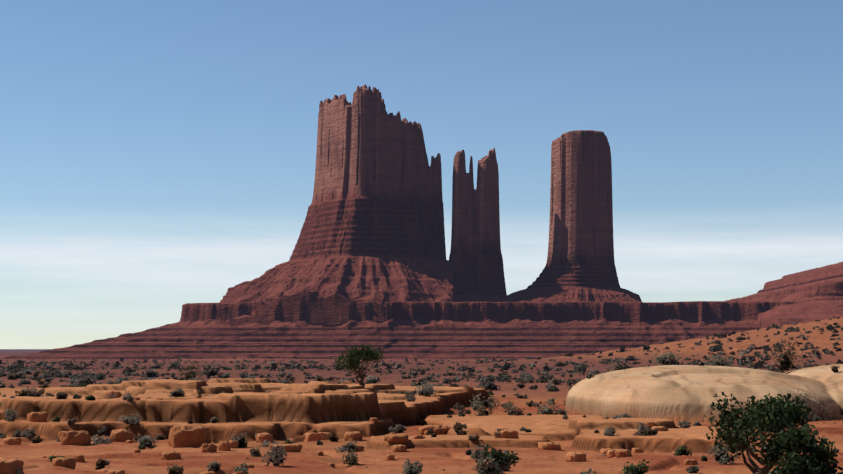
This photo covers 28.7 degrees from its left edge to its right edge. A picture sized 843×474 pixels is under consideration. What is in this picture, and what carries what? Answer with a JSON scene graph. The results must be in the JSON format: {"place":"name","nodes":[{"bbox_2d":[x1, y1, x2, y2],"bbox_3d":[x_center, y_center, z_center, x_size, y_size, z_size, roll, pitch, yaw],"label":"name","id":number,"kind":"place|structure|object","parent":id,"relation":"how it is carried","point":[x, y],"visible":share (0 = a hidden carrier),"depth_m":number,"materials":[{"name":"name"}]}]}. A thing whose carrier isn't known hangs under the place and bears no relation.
{"place":"outdoors","nodes":[
{"label":"outdoors","id":0,"kind":"place"},
{"bbox_2d":[0,349,51,355],"bbox_3d":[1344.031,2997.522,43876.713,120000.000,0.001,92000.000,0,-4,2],"label":"distant ground","id":1,"kind":"structure","parent":0,"point":[8,352],"depth_m":9032.66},
{"bbox_2d":[0,84,842,360],"bbox_3d":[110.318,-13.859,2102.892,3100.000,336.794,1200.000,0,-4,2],"label":"terrain","id":2,"kind":"structure","parent":0,"point":[367,263],"depth_m":1948.40,"materials":[{"name":"brown stone"}]},
{"bbox_2d":[0,364,842,473],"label":"terrain","id":3,"kind":"structure","parent":0,"point":[669,397],"depth_m":124.43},
{"bbox_2d":[0,457,23,473],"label":"rock","id":4,"kind":"object","parent":3,"relation":"on","point":[10,466],"visible":1,"depth_m":64.84,"materials":[{"name":"brown stone"}]},
{"bbox_2d":[3,437,21,444],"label":"rock","id":5,"kind":"object","parent":3,"relation":"on","point":[13,441],"visible":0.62,"depth_m":113.09,"materials":[{"name":"orange stone"}]},
{"bbox_2d":[26,412,47,421],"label":"rock","id":6,"kind":"object","parent":3,"relation":"on","point":[37,416],"visible":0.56,"depth_m":123.74,"materials":[{"name":"brown stone"}]},
{"bbox_2d":[52,457,75,469],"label":"rock","id":7,"kind":"object","parent":3,"relation":"on","point":[68,462],"visible":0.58,"depth_m":77.29,"materials":[{"name":"orange stone"}]},
{"bbox_2d":[58,430,90,444],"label":"rock","id":8,"kind":"object","parent":3,"relation":"on","point":[72,437],"visible":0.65,"depth_m":112.06,"materials":[{"name":"orange stone"}]},
{"bbox_2d":[73,454,84,461],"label":"stone","id":9,"kind":"object","parent":3,"relation":"on","point":[79,457],"visible":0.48,"depth_m":85.20,"materials":[{"name":"brown stone"}]},
{"bbox_2d":[105,390,120,398],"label":"rock","id":10,"kind":"object","parent":3,"relation":"on","point":[118,394],"visible":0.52,"depth_m":164.25,"materials":[{"name":"brown stone"}]},
{"bbox_2d":[107,470,124,473],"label":"rock","id":11,"kind":"object","parent":3,"relation":"on","point":[116,472],"visible":1,"depth_m":71.91,"materials":[{"name":"orange stone"}]},
{"bbox_2d":[110,429,133,441],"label":"rock","id":12,"kind":"object","parent":3,"relation":"on","point":[120,435],"visible":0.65,"depth_m":114.96,"materials":[{"name":"orange stone"}]},
{"bbox_2d":[161,451,180,459],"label":"rock","id":13,"kind":"object","parent":3,"relation":"on","point":[171,455],"visible":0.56,"depth_m":91.59,"materials":[{"name":"orange stone"}]},
{"bbox_2d":[168,423,210,447],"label":"rock","id":14,"kind":"object","parent":3,"relation":"on","point":[191,435],"visible":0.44,"depth_m":110.26,"materials":[{"name":"orange stone"}]},
{"bbox_2d":[199,471,215,473],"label":"stone","id":15,"kind":"object","parent":3,"relation":"on","point":[209,472],"visible":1,"depth_m":79.36,"materials":[{"name":"orange stone"}]},
{"bbox_2d":[200,443,216,452],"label":"rock","id":16,"kind":"object","parent":3,"relation":"on","point":[208,448],"visible":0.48,"depth_m":100.74,"materials":[{"name":"orange stone"}]},
{"bbox_2d":[218,441,230,450],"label":"rock","id":17,"kind":"object","parent":3,"relation":"on","point":[224,445],"visible":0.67,"depth_m":105.51,"materials":[{"name":"orange stone"}]},
{"bbox_2d":[228,440,238,447],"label":"rock","id":18,"kind":"object","parent":3,"relation":"on","point":[234,443],"visible":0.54,"depth_m":107.83,"materials":[{"name":"orange stone"}]},
{"bbox_2d":[256,432,273,442],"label":"rock","id":19,"kind":"object","parent":3,"relation":"on","point":[262,437],"visible":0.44,"depth_m":117.70,"materials":[{"name":"orange stone"}]},
{"bbox_2d":[269,444,302,451],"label":"rock","id":20,"kind":"object","parent":3,"relation":"on","point":[293,448],"visible":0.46,"depth_m":103.64,"materials":[{"name":"orange stone"}]},
{"bbox_2d":[304,432,331,441],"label":"rock","id":21,"kind":"object","parent":3,"relation":"on","point":[316,436],"visible":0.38,"depth_m":118.44,"materials":[{"name":"orange stone"}]},
{"bbox_2d":[344,431,362,440],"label":"rock","id":22,"kind":"object","parent":3,"relation":"on","point":[352,436],"visible":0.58,"depth_m":116.35,"materials":[{"name":"orange stone"}]},
{"bbox_2d":[332,344,384,386],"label":"juniper","id":23,"kind":"object","parent":3,"relation":"on","point":[362,354],"visible":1,"depth_m":179.17,"materials":[{"name":"green plant"}]},
{"bbox_2d":[355,446,364,451],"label":"stone","id":24,"kind":"object","parent":3,"relation":"on","point":[359,448],"visible":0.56,"depth_m":104.96,"materials":[{"name":"orange stone"}]},
{"bbox_2d":[369,418,378,421],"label":"stone","id":25,"kind":"object","parent":3,"relation":"on","point":[374,419],"visible":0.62,"depth_m":124.09,"materials":[{"name":"brown stone"}]},
{"bbox_2d":[386,454,394,460],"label":"stone","id":26,"kind":"object","parent":3,"relation":"on","point":[390,457],"visible":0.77,"depth_m":94.91,"materials":[{"name":"orange stone"}]},
{"bbox_2d":[384,434,408,442],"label":"rock","id":27,"kind":"object","parent":3,"relation":"on","point":[395,438],"visible":0.92,"depth_m":107.73,"materials":[{"name":"orange stone"}]},
{"bbox_2d":[391,444,405,451],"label":"rock","id":28,"kind":"object","parent":3,"relation":"on","point":[399,448],"visible":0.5,"depth_m":103.27,"materials":[{"name":"orange stone"}]},
{"bbox_2d":[413,435,422,438],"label":"stone","id":29,"kind":"object","parent":3,"relation":"on","point":[418,436],"visible":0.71,"depth_m":109.56,"materials":[{"name":"orange stone"}]},
{"bbox_2d":[0,332,842,473],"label":"shrubs","id":30,"kind":"object","parent":3,"relation":"on","point":[277,458],"visible":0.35,"depth_m":121.38,"materials":[{"name":"green plant"}]},
{"bbox_2d":[418,425,449,434],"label":"rock","id":31,"kind":"object","parent":3,"relation":"on","point":[440,429],"visible":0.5,"depth_m":120.13,"materials":[{"name":"orange stone"}]},
{"bbox_2d":[473,444,520,473],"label":"shrub","id":32,"kind":"object","parent":3,"relation":"on","point":[498,459],"visible":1,"depth_m":75.58,"materials":[{"name":"green plant"}]},
{"bbox_2d":[493,430,518,438],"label":"rock","id":33,"kind":"object","parent":3,"relation":"on","point":[511,434],"visible":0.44,"depth_m":110.20,"materials":[{"name":"orange stone"}]},
{"bbox_2d":[538,442,560,449],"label":"rock","id":34,"kind":"object","parent":3,"relation":"on","point":[548,446],"visible":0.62,"depth_m":104.33,"materials":[{"name":"orange stone"}]},
{"bbox_2d":[565,452,586,461],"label":"rock","id":35,"kind":"object","parent":3,"relation":"on","point":[575,456],"visible":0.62,"depth_m":94.06,"materials":[{"name":"orange stone"}]},
{"bbox_2d":[599,448,614,454],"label":"rock","id":36,"kind":"object","parent":3,"relation":"on","point":[603,450],"visible":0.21,"depth_m":104.84,"materials":[{"name":"orange stone"}]},
{"bbox_2d":[607,449,615,457],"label":"rock","id":37,"kind":"object","parent":3,"relation":"on","point":[610,453],"visible":0.48,"depth_m":97.97,"materials":[{"name":"orange stone"}]},
{"bbox_2d":[614,449,631,457],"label":"rock","id":38,"kind":"object","parent":3,"relation":"on","point":[620,453],"visible":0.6,"depth_m":96.79,"materials":[{"name":"orange stone"}]},
{"bbox_2d":[631,448,642,452],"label":"rock","id":39,"kind":"object","parent":3,"relation":"on","point":[636,450],"visible":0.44,"depth_m":104.03,"materials":[{"name":"orange stone"}]},
{"bbox_2d":[645,421,653,426],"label":"stone","id":40,"kind":"object","parent":3,"relation":"on","point":[649,424],"visible":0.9,"depth_m":115.18,"materials":[{"name":"brown stone"}]},
{"bbox_2d":[652,426,667,430],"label":"stone","id":41,"kind":"object","parent":3,"relation":"on","point":[661,428],"visible":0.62,"depth_m":113.58,"materials":[{"name":"brown stone"}]},
{"bbox_2d":[684,459,697,464],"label":"rock","id":42,"kind":"object","parent":3,"relation":"on","point":[690,462],"visible":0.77,"depth_m":90.35,"materials":[{"name":"orange stone"}]},
{"bbox_2d":[704,392,819,473],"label":"juniper","id":43,"kind":"object","parent":3,"relation":"on","point":[750,422],"visible":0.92,"depth_m":73.54,"materials":[{"name":"green plant"}]},
{"bbox_2d":[754,424,842,473],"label":"juniper","id":44,"kind":"object","parent":3,"relation":"on","point":[802,439],"visible":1,"depth_m":70.80,"materials":[{"name":"green plant"}]},
{"bbox_2d":[783,388,841,426],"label":"dead bush","id":45,"kind":"object","parent":3,"relation":"on","point":[812,411],"visible":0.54,"depth_m":128.47,"materials":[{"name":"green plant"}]},
{"bbox_2d":[0,317,842,391],"bbox_3d":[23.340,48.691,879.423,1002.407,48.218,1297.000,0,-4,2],"label":"desert ground","id":46,"kind":"structure","parent":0,"point":[819,340],"depth_m":676.64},
{"bbox_2d":[0,362,800,391],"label":"shrubs","id":47,"kind":"object","parent":46,"relation":"on","point":[48,375],"visible":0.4,"depth_m":353.42,"materials":[{"name":"green plant"}]},
{"bbox_2d":[0,316,842,373],"bbox_3d":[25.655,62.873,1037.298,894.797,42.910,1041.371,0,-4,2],"label":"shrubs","id":48,"kind":"object","parent":46,"relation":"on","point":[580,368],"visible":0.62,"depth_m":672.45,"materials":[{"name":"green plant"}]},
{"bbox_2d":[0,0,842,348],"label":"sky","id":49,"kind":"structure","parent":0,"point":[157,157],"materials":[{"name":"blue"}]}
]}

